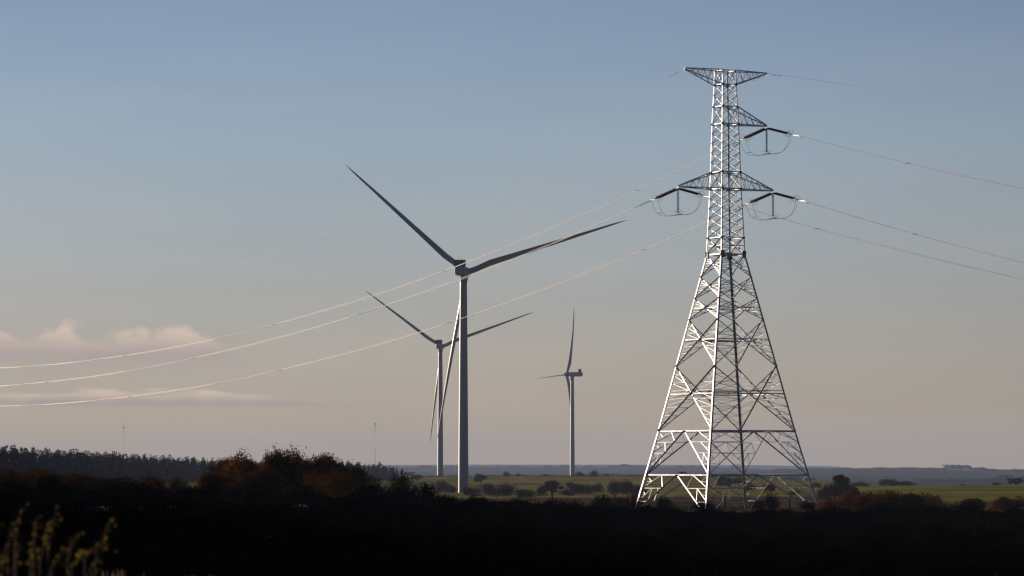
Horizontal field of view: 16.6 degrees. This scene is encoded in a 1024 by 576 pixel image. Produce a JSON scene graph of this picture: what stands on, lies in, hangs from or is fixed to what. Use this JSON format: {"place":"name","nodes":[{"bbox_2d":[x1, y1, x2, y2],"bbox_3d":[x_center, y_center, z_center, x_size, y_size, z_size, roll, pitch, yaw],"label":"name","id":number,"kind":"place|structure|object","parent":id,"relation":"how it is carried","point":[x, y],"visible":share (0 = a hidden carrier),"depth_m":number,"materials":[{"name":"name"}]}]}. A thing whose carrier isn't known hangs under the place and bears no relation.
{"place":"outdoors","nodes":[
{"label":"outdoors","id":0,"kind":"place"},
{"bbox_2d":[0,465,1023,575],"bbox_3d":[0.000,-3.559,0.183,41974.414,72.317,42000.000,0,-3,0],"label":"ground","id":1,"kind":"structure","parent":0,"point":[953,493],"depth_m":1302.71,"materials":[{"name":"plant"}]},
{"bbox_2d":[0,514,24,534],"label":"bush","id":2,"kind":"object","parent":1,"relation":"on","point":[5,523],"visible":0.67,"depth_m":133.49,"materials":[{"name":"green plant"}]},
{"bbox_2d":[4,447,22,484],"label":"pine tree","id":3,"kind":"object","parent":1,"relation":"on","point":[13,464],"visible":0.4,"depth_m":1099.02,"materials":[{"name":"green plant"}]},
{"bbox_2d":[0,465,37,488],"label":"bush","id":4,"kind":"object","parent":1,"relation":"on","point":[7,477],"visible":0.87,"depth_m":247.35,"materials":[{"name":"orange plant"}]},
{"bbox_2d":[0,547,41,572],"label":"bush","id":5,"kind":"object","parent":1,"relation":"on","point":[20,558],"visible":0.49,"depth_m":85.69,"materials":[{"name":"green plant"}]},
{"bbox_2d":[0,533,45,560],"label":"bush","id":6,"kind":"object","parent":1,"relation":"on","point":[22,543],"visible":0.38,"depth_m":99.22,"materials":[{"name":"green plant"}]},
{"bbox_2d":[18,451,34,484],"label":"pine tree","id":7,"kind":"object","parent":1,"relation":"on","point":[25,466],"visible":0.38,"depth_m":1148.56,"materials":[{"name":"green plant"}]},
{"bbox_2d":[11,527,77,545],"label":"bush","id":8,"kind":"object","parent":1,"relation":"on","point":[42,535],"visible":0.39,"depth_m":120.23,"materials":[{"name":"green plant"}]},
{"bbox_2d":[23,467,68,487],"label":"bush","id":9,"kind":"object","parent":1,"relation":"on","point":[36,474],"visible":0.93,"depth_m":249.52,"materials":[{"name":"orange plant"}]},
{"bbox_2d":[35,471,61,488],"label":"bush","id":10,"kind":"object","parent":1,"relation":"on","point":[55,481],"visible":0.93,"depth_m":248.28,"materials":[{"name":"black plant"}]},
{"bbox_2d":[40,448,57,484],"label":"pine tree","id":11,"kind":"object","parent":1,"relation":"on","point":[46,461],"visible":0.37,"depth_m":1197.98,"materials":[{"name":"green plant"}]},
{"bbox_2d":[0,503,116,575],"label":"leafy shrub","id":12,"kind":"object","parent":1,"relation":"on","point":[32,557],"visible":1,"depth_m":15.00,"materials":[{"name":"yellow plant"}]},
{"bbox_2d":[21,505,96,534],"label":"bush","id":13,"kind":"object","parent":1,"relation":"on","point":[60,523],"visible":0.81,"depth_m":130.06,"materials":[{"name":"black plant"}]},
{"bbox_2d":[52,450,65,483],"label":"pine tree","id":14,"kind":"object","parent":1,"relation":"on","point":[59,462],"visible":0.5,"depth_m":1230.51,"materials":[{"name":"grey plant"}]},
{"bbox_2d":[40,501,83,518],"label":"bush","id":15,"kind":"object","parent":1,"relation":"on","point":[61,503],"visible":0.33,"depth_m":168.02,"materials":[{"name":"black plant"}]},
{"bbox_2d":[34,540,100,566],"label":"bush","id":16,"kind":"object","parent":1,"relation":"on","point":[60,550],"visible":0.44,"depth_m":93.89,"materials":[{"name":"black plant"}]},
{"bbox_2d":[39,534,95,556],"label":"bush","id":17,"kind":"object","parent":1,"relation":"on","point":[57,544],"visible":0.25,"depth_m":99.65,"materials":[{"name":"black plant"}]},
{"bbox_2d":[62,452,78,476],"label":"pine tree","id":18,"kind":"object","parent":1,"relation":"on","point":[70,461],"visible":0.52,"depth_m":1267.95,"materials":[{"name":"grey plant"}]},
{"bbox_2d":[54,473,96,488],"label":"bush","id":19,"kind":"object","parent":1,"relation":"on","point":[82,481],"visible":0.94,"depth_m":251.13,"materials":[{"name":"orange plant"}]},
{"bbox_2d":[73,452,86,476],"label":"pine tree","id":20,"kind":"object","parent":1,"relation":"on","point":[77,459],"visible":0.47,"depth_m":1281.27,"materials":[{"name":"grey plant"}]},
{"bbox_2d":[64,494,101,512],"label":"bush","id":21,"kind":"object","parent":1,"relation":"on","point":[86,504],"visible":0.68,"depth_m":192.90,"materials":[{"name":"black plant"}]},
{"bbox_2d":[89,452,102,482],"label":"pine tree","id":22,"kind":"object","parent":1,"relation":"on","point":[96,466],"visible":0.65,"depth_m":1323.46,"materials":[{"name":"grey plant"}]},
{"bbox_2d":[71,528,132,542],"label":"bush","id":23,"kind":"object","parent":1,"relation":"on","point":[84,536],"visible":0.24,"depth_m":119.48,"materials":[{"name":"black plant"}]},
{"bbox_2d":[99,451,113,479],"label":"pine tree","id":24,"kind":"object","parent":1,"relation":"on","point":[105,465],"visible":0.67,"depth_m":1337.87,"materials":[{"name":"grey plant"}]},
{"bbox_2d":[80,535,136,559],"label":"bush","id":25,"kind":"object","parent":1,"relation":"on","point":[116,545],"visible":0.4,"depth_m":100.10,"materials":[{"name":"black plant"}]},
{"bbox_2d":[77,548,141,575],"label":"bush","id":26,"kind":"object","parent":1,"relation":"on","point":[110,563],"visible":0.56,"depth_m":85.97,"materials":[{"name":"black plant"}]},
{"bbox_2d":[87,475,136,490],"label":"bush","id":27,"kind":"object","parent":1,"relation":"on","point":[100,484],"visible":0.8,"depth_m":249.32,"materials":[{"name":"orange plant"}]},
{"bbox_2d":[90,496,140,517],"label":"bush","id":28,"kind":"object","parent":1,"relation":"on","point":[119,501],"visible":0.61,"depth_m":168.91,"materials":[{"name":"black plant"}]},
{"bbox_2d":[109,452,124,477],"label":"pine tree","id":29,"kind":"object","parent":1,"relation":"on","point":[116,466],"visible":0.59,"depth_m":1373.00,"materials":[{"name":"grey plant"}]},
{"bbox_2d":[85,504,149,532],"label":"bush","id":30,"kind":"object","parent":1,"relation":"on","point":[120,516],"visible":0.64,"depth_m":138.75,"materials":[{"name":"black plant"}]},
{"bbox_2d":[127,456,139,480],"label":"pine tree","id":31,"kind":"object","parent":1,"relation":"on","point":[134,467],"visible":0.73,"depth_m":1435.49,"materials":[{"name":"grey plant"}]},
{"bbox_2d":[105,481,169,500],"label":"bush","id":32,"kind":"object","parent":1,"relation":"on","point":[140,488],"visible":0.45,"depth_m":226.69,"materials":[{"name":"black plant"}]},
{"bbox_2d":[119,478,170,490],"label":"bush","id":33,"kind":"object","parent":1,"relation":"on","point":[148,483],"visible":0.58,"depth_m":249.41,"materials":[{"name":"orange plant"}]},
{"bbox_2d":[157,455,171,482],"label":"pine tree","id":34,"kind":"object","parent":1,"relation":"on","point":[163,467],"visible":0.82,"depth_m":1491.01,"materials":[{"name":"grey plant"}]},
{"bbox_2d":[132,494,197,517],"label":"bush","id":35,"kind":"object","parent":1,"relation":"on","point":[173,505],"visible":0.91,"depth_m":171.24,"materials":[{"name":"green plant"}]},
{"bbox_2d":[168,476,191,491],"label":"bush","id":36,"kind":"object","parent":1,"relation":"on","point":[176,484],"visible":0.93,"depth_m":251.64,"materials":[{"name":"orange plant"}]},
{"bbox_2d":[182,457,193,481],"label":"pine tree","id":37,"kind":"object","parent":1,"relation":"on","point":[186,474],"visible":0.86,"depth_m":1563.00,"materials":[{"name":"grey plant"}]},
{"bbox_2d":[196,468,229,492],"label":"bush","id":38,"kind":"object","parent":1,"relation":"on","point":[209,479],"visible":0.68,"depth_m":245.49,"materials":[{"name":"orange plant"}]},
{"bbox_2d":[203,457,235,474],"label":"bush","id":39,"kind":"object","parent":1,"relation":"on","point":[218,467],"visible":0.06,"depth_m":267.26,"materials":[{"name":"orange plant"}]},
{"bbox_2d":[216,447,263,491],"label":"bush","id":40,"kind":"object","parent":1,"relation":"on","point":[238,466],"visible":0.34,"depth_m":260.74,"materials":[{"name":"orange plant"}]},
{"bbox_2d":[226,468,296,494],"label":"bush","id":41,"kind":"object","parent":1,"relation":"on","point":[270,481],"visible":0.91,"depth_m":242.52,"materials":[{"name":"green plant"}]},
{"bbox_2d":[252,443,298,492],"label":"bush","id":42,"kind":"object","parent":1,"relation":"on","point":[282,465],"visible":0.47,"depth_m":254.98,"materials":[{"name":"orange plant"}]},
{"bbox_2d":[255,503,315,520],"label":"bush","id":43,"kind":"object","parent":1,"relation":"on","point":[277,509],"visible":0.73,"depth_m":170.89,"materials":[{"name":"black plant"}]},
{"bbox_2d":[253,513,325,540],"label":"bush","id":44,"kind":"object","parent":1,"relation":"on","point":[282,528],"visible":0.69,"depth_m":135.65,"materials":[{"name":"black plant"}]},
{"bbox_2d":[279,443,327,492],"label":"bush","id":45,"kind":"object","parent":1,"relation":"on","point":[299,462],"visible":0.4,"depth_m":260.31,"materials":[{"name":"orange plant"}]},
{"bbox_2d":[305,452,347,492],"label":"bush","id":46,"kind":"object","parent":1,"relation":"on","point":[331,463],"visible":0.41,"depth_m":260.60,"materials":[{"name":"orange plant"}]},
{"bbox_2d":[299,469,360,497],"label":"bush","id":47,"kind":"object","parent":1,"relation":"on","point":[340,485],"visible":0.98,"depth_m":243.23,"materials":[{"name":"orange plant"}]},
{"bbox_2d":[338,459,368,492],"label":"bush","id":48,"kind":"object","parent":1,"relation":"on","point":[356,472],"visible":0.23,"depth_m":261.21,"materials":[{"name":"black plant"}]},
{"bbox_2d":[352,472,387,494],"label":"bush","id":49,"kind":"object","parent":1,"relation":"on","point":[361,481],"visible":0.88,"depth_m":257.49,"materials":[{"name":"black plant"}]},
{"bbox_2d":[350,484,392,493],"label":"bush","id":50,"kind":"object","parent":1,"relation":"on","point":[375,490],"visible":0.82,"depth_m":256.24,"materials":[{"name":"black plant"}]},
{"bbox_2d":[378,487,417,499],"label":"bush","id":51,"kind":"object","parent":1,"relation":"on","point":[399,493],"visible":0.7,"depth_m":250.86,"materials":[{"name":"black plant"}]},
{"bbox_2d":[386,470,418,497],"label":"bush","id":52,"kind":"object","parent":1,"relation":"on","point":[402,482],"visible":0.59,"depth_m":261.32,"materials":[{"name":"orange plant"}]},
{"bbox_2d":[409,481,440,503],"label":"bush","id":53,"kind":"object","parent":1,"relation":"on","point":[426,494],"visible":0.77,"depth_m":261.08,"materials":[{"name":"green plant"}]},
{"bbox_2d":[418,497,454,510],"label":"bush","id":54,"kind":"object","parent":1,"relation":"on","point":[434,501],"visible":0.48,"depth_m":217.22,"materials":[{"name":"green plant"}]},
{"bbox_2d":[365,290,532,475],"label":"wind turbine","id":55,"kind":"object","parent":1,"relation":"on","point":[440,346],"visible":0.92,"depth_m":2512.07,"materials":[{"name":"paint"}]},
{"bbox_2d":[462,486,481,495],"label":"shrub","id":56,"kind":"object","parent":1,"relation":"on","point":[469,490],"visible":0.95,"depth_m":1117.23,"materials":[{"name":"green plant"}]},
{"bbox_2d":[463,493,491,510],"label":"bush","id":57,"kind":"object","parent":1,"relation":"on","point":[479,501],"visible":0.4,"depth_m":254.38,"materials":[{"name":"green plant"}]},
{"bbox_2d":[345,164,625,492],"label":"wind turbine","id":58,"kind":"object","parent":1,"relation":"on","point":[463,270],"visible":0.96,"depth_m":1460.02,"materials":[{"name":"paint"}]},
{"bbox_2d":[486,482,518,496],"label":"shrub","id":59,"kind":"object","parent":1,"relation":"on","point":[507,490],"visible":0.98,"depth_m":1077.40,"materials":[{"name":"green plant"}]},
{"bbox_2d":[0,482,1023,575],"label":"heather","id":60,"kind":"object","parent":1,"relation":"on","point":[195,568],"visible":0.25,"depth_m":105.12,"materials":[{"name":"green plant"}]},
{"bbox_2d":[515,487,536,497],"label":"shrub","id":61,"kind":"object","parent":1,"relation":"on","point":[521,493],"visible":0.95,"depth_m":977.26,"materials":[{"name":"green plant"}]},
{"bbox_2d":[507,499,554,518],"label":"bush","id":62,"kind":"object","parent":1,"relation":"on","point":[533,508],"visible":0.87,"depth_m":226.14,"materials":[{"name":"green plant"}]},
{"bbox_2d":[541,480,563,492],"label":"tree","id":63,"kind":"object","parent":1,"relation":"on","point":[552,486],"visible":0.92,"depth_m":1146.49,"materials":[{"name":"green plant"}]},
{"bbox_2d":[344,464,767,470],"bbox_3d":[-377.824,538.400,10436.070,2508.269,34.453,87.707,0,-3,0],"label":"ridge wood","id":64,"kind":"object","parent":1,"relation":"on","point":[626,466],"visible":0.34,"depth_m":10404.48,"materials":[{"name":"plant"}]},
{"bbox_2d":[537,313,582,475],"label":"wind turbine","id":65,"kind":"object","parent":1,"relation":"on","point":[567,374],"visible":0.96,"depth_m":3057.37,"materials":[{"name":"paint"}]},
{"bbox_2d":[557,498,588,512],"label":"bush","id":66,"kind":"object","parent":1,"relation":"on","point":[572,505],"visible":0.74,"depth_m":285.69,"materials":[{"name":"green plant"}]},
{"bbox_2d":[570,482,596,493],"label":"shrub","id":67,"kind":"object","parent":1,"relation":"on","point":[583,488],"visible":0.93,"depth_m":1146.49,"materials":[{"name":"green plant"}]},
{"bbox_2d":[170,488,1023,512],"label":"rough grass","id":68,"kind":"structure","parent":1,"relation":"on","point":[718,508],"depth_m":412.00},
{"bbox_2d":[589,494,622,508],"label":"bush","id":69,"kind":"object","parent":1,"relation":"on","point":[603,500],"visible":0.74,"depth_m":388.91,"materials":[{"name":"green plant"}]},
{"bbox_2d":[605,479,632,494],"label":"shrub","id":70,"kind":"object","parent":1,"relation":"on","point":[623,487],"visible":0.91,"depth_m":1095.32,"materials":[{"name":"green plant"}]},
{"bbox_2d":[616,494,644,508],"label":"bush","id":71,"kind":"object","parent":1,"relation":"on","point":[634,504],"visible":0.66,"depth_m":393.86,"materials":[{"name":"green plant"}]},
{"bbox_2d":[634,503,666,519],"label":"bush","id":72,"kind":"object","parent":1,"relation":"on","point":[648,511],"visible":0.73,"depth_m":248.65,"materials":[{"name":"green plant"}]},
{"bbox_2d":[655,495,674,508],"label":"bush","id":73,"kind":"object","parent":1,"relation":"on","point":[665,503],"visible":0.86,"depth_m":401.37,"materials":[{"name":"green plant"}]},
{"bbox_2d":[636,67,816,508],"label":"transmission tower","id":74,"kind":"structure","parent":1,"relation":"on","point":[713,391],"depth_m":480.52,"materials":[{"name":"metal"}]},
{"bbox_2d":[651,188,677,200],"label":"insulator string","id":75,"kind":"object","parent":74,"relation":"attached to","point":[658,197],"visible":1,"depth_m":479.51,"materials":[{"name":"brown ceramic"}]},
{"bbox_2d":[4,200,652,385],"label":"power line","id":76,"kind":"object","parent":75,"relation":"attached to","point":[363,312],"visible":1,"depth_m":531.02,"materials":[{"name":"metal"}]},
{"bbox_2d":[678,188,705,196],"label":"insulator string","id":77,"kind":"object","parent":74,"relation":"attached to","point":[690,191],"visible":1,"depth_m":474.96,"materials":[{"name":"brown ceramic"}]},
{"bbox_2d":[705,196,1023,279],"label":"power line","id":78,"kind":"object","parent":77,"relation":"hanging from","point":[863,240],"visible":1,"depth_m":448.24,"materials":[{"name":"metal"}]},
{"bbox_2d":[740,128,765,140],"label":"insulator string","id":79,"kind":"object","parent":74,"relation":"attached to","point":[754,133],"visible":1,"depth_m":486.89,"materials":[{"name":"brown ceramic"}]},
{"bbox_2d":[0,140,738,367],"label":"power line","id":80,"kind":"object","parent":79,"relation":"attached to","point":[408,283],"visible":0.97,"depth_m":546.01,"materials":[{"name":"metal"}]},
{"bbox_2d":[745,192,772,204],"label":"insulator string","id":81,"kind":"object","parent":74,"relation":"attached to","point":[760,198],"visible":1,"depth_m":487.03,"materials":[{"name":"grey ceramic"}]},
{"bbox_2d":[11,204,745,405],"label":"power line","id":82,"kind":"object","parent":81,"relation":"hanging from","point":[418,332],"visible":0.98,"depth_m":545.34,"materials":[{"name":"metal"}]},
{"bbox_2d":[767,127,794,134],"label":"insulator string","id":83,"kind":"object","parent":74,"relation":"attached to","point":[779,131],"visible":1,"depth_m":482.52,"materials":[{"name":"grey ceramic"}]},
{"bbox_2d":[795,135,1023,188],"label":"power line","id":84,"kind":"object","parent":83,"relation":"attached to","point":[918,165],"visible":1,"depth_m":460.01,"materials":[{"name":"metal"}]},
{"bbox_2d":[773,192,799,201],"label":"insulator string","id":85,"kind":"object","parent":74,"relation":"attached to","point":[784,195],"visible":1,"depth_m":482.55,"materials":[{"name":"grey ceramic"}]},
{"bbox_2d":[800,200,1021,262],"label":"power line","id":86,"kind":"object","parent":85,"relation":"hanging from","point":[913,233],"visible":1,"depth_m":462.45,"materials":[{"name":"metal"}]},
{"bbox_2d":[716,476,742,486],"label":"tree","id":87,"kind":"object","parent":1,"relation":"on","point":[726,482],"visible":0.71,"depth_m":1495.79,"materials":[{"name":"green plant"}]},
{"bbox_2d":[752,506,781,517],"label":"bush","id":88,"kind":"object","parent":1,"relation":"on","point":[766,512],"visible":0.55,"depth_m":289.68,"materials":[{"name":"green plant"}]},
{"bbox_2d":[763,492,781,509],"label":"bush","id":89,"kind":"object","parent":1,"relation":"on","point":[770,501],"visible":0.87,"depth_m":404.06,"materials":[{"name":"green plant"}]},
{"bbox_2d":[816,483,831,498],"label":"shrub","id":90,"kind":"object","parent":1,"relation":"on","point":[824,493],"visible":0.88,"depth_m":848.04,"materials":[{"name":"green plant"}]},
{"bbox_2d":[815,497,837,510],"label":"bush","id":91,"kind":"object","parent":1,"relation":"on","point":[825,504],"visible":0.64,"depth_m":378.78,"materials":[{"name":"orange plant"}]},
{"bbox_2d":[818,505,856,516],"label":"bush","id":92,"kind":"object","parent":1,"relation":"on","point":[835,512],"visible":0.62,"depth_m":289.44,"materials":[{"name":"green plant"}]},
{"bbox_2d":[827,479,854,498],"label":"shrub","id":93,"kind":"object","parent":1,"relation":"on","point":[838,488],"visible":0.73,"depth_m":840.12,"materials":[{"name":"green plant"}]},
{"bbox_2d":[832,493,853,509],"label":"bush","id":94,"kind":"object","parent":1,"relation":"on","point":[845,502],"visible":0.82,"depth_m":386.40,"materials":[{"name":"orange plant"}]},
{"bbox_2d":[837,488,868,509],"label":"bush","id":95,"kind":"object","parent":1,"relation":"on","point":[852,495],"visible":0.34,"depth_m":390.47,"materials":[{"name":"orange plant"}]},
{"bbox_2d":[768,467,946,470],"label":"hilltop hedge","id":96,"kind":"object","parent":1,"relation":"on","point":[856,468],"visible":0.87,"depth_m":7443.15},
{"bbox_2d":[847,506,880,523],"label":"bush","id":97,"kind":"object","parent":1,"relation":"on","point":[866,515],"visible":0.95,"depth_m":248.16,"materials":[{"name":"green plant"}]},
{"bbox_2d":[853,490,883,509],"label":"bush","id":98,"kind":"object","parent":1,"relation":"on","point":[860,502],"visible":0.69,"depth_m":384.00,"materials":[{"name":"orange plant"}]},
{"bbox_2d":[862,489,912,507],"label":"bush","id":99,"kind":"object","parent":1,"relation":"on","point":[885,498],"visible":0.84,"depth_m":382.94,"materials":[{"name":"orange plant"}]},
{"bbox_2d":[887,493,926,508],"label":"bush","id":100,"kind":"object","parent":1,"relation":"on","point":[912,500],"visible":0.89,"depth_m":382.02,"materials":[{"name":"green plant"}]},
{"bbox_2d":[903,492,946,507],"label":"bush","id":101,"kind":"object","parent":1,"relation":"on","point":[928,501],"visible":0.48,"depth_m":386.88,"materials":[{"name":"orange plant"}]},
{"bbox_2d":[914,504,956,514],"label":"bush","id":102,"kind":"object","parent":1,"relation":"on","point":[935,509],"visible":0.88,"depth_m":282.17,"materials":[{"name":"green plant"}]},
{"bbox_2d":[949,501,983,514],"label":"bush","id":103,"kind":"object","parent":1,"relation":"on","point":[962,509],"visible":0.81,"depth_m":284.16,"materials":[{"name":"green plant"}]},
{"bbox_2d":[914,475,1023,482],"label":"valley wood","id":104,"kind":"object","parent":1,"relation":"on","point":[1001,478],"visible":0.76,"depth_m":4658.04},
{"bbox_2d":[958,497,987,509],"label":"bush","id":105,"kind":"object","parent":1,"relation":"on","point":[981,504],"visible":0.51,"depth_m":428.79,"materials":[{"name":"orange plant"}]},
{"bbox_2d":[989,496,1020,509],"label":"bush","id":106,"kind":"object","parent":1,"relation":"on","point":[1001,502],"visible":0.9,"depth_m":430.59,"materials":[{"name":"orange plant"}]},
{"bbox_2d":[0,0,1023,469],"label":"sky","id":107,"kind":"structure","parent":0,"point":[147,146],"materials":[{"name":"blue"}]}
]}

